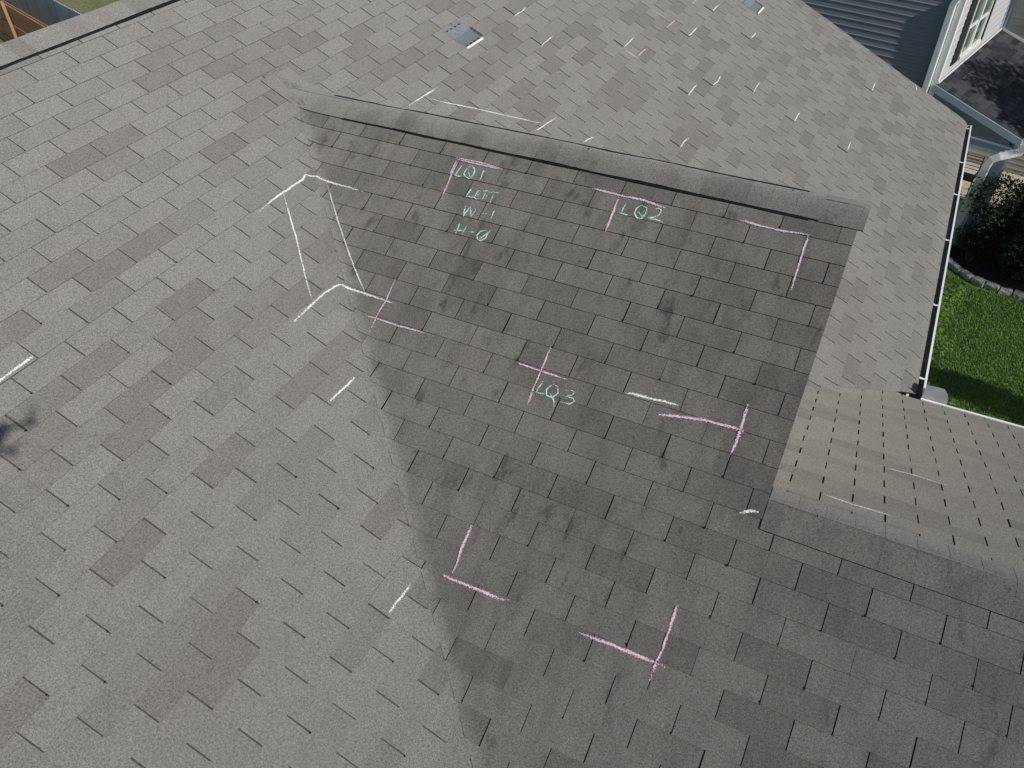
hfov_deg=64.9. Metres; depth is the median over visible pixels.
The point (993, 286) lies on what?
edging stone
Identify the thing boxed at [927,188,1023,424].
ground
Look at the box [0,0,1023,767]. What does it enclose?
house
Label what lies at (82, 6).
back yard
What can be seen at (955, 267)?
edging stone
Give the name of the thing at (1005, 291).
edging stone
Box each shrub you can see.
[953,222,998,261]
[959,169,1023,266]
[995,228,1023,279]
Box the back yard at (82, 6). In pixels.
[0,0,118,43]
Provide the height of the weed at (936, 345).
0.615 m
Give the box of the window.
[957,0,993,60]
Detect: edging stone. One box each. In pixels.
[948,262,963,273]
[958,269,974,281]
[970,276,987,287]
[984,281,999,292]
[998,287,1012,295]
[1012,289,1023,300]
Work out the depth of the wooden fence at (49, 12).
29.30 m
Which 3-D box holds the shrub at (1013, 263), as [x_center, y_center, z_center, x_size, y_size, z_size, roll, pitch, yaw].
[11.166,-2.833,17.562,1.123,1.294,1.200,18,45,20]
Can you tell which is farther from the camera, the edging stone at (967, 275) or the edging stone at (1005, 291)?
the edging stone at (967, 275)
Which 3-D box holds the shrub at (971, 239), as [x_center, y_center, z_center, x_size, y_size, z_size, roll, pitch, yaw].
[10.522,-3.276,18.330,1.012,0.952,1.013,18,45,20]
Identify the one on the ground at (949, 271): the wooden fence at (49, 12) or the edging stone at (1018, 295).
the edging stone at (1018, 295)
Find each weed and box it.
[932,323,953,355]
[937,292,960,330]
[939,288,960,318]
[942,284,966,301]
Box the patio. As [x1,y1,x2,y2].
[951,161,1023,248]
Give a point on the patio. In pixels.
(964, 187)
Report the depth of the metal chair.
20.53 m
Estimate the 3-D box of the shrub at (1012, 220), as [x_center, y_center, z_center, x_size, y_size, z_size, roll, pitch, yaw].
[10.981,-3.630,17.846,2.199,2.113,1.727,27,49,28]
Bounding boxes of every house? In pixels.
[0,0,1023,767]
[802,0,1023,246]
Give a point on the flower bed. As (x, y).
(987, 267)
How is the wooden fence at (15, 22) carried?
on the back yard at (82, 6)
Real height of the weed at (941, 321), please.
1.061 m
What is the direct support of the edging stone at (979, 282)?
on the ground at (949, 271)
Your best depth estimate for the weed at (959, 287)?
17.19 m
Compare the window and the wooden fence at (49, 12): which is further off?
the wooden fence at (49, 12)
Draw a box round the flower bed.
[949,245,1023,294]
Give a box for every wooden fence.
[0,0,46,40]
[3,0,80,25]
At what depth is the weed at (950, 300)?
16.56 m
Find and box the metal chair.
[963,152,984,197]
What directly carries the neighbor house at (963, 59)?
on the ground at (949, 271)

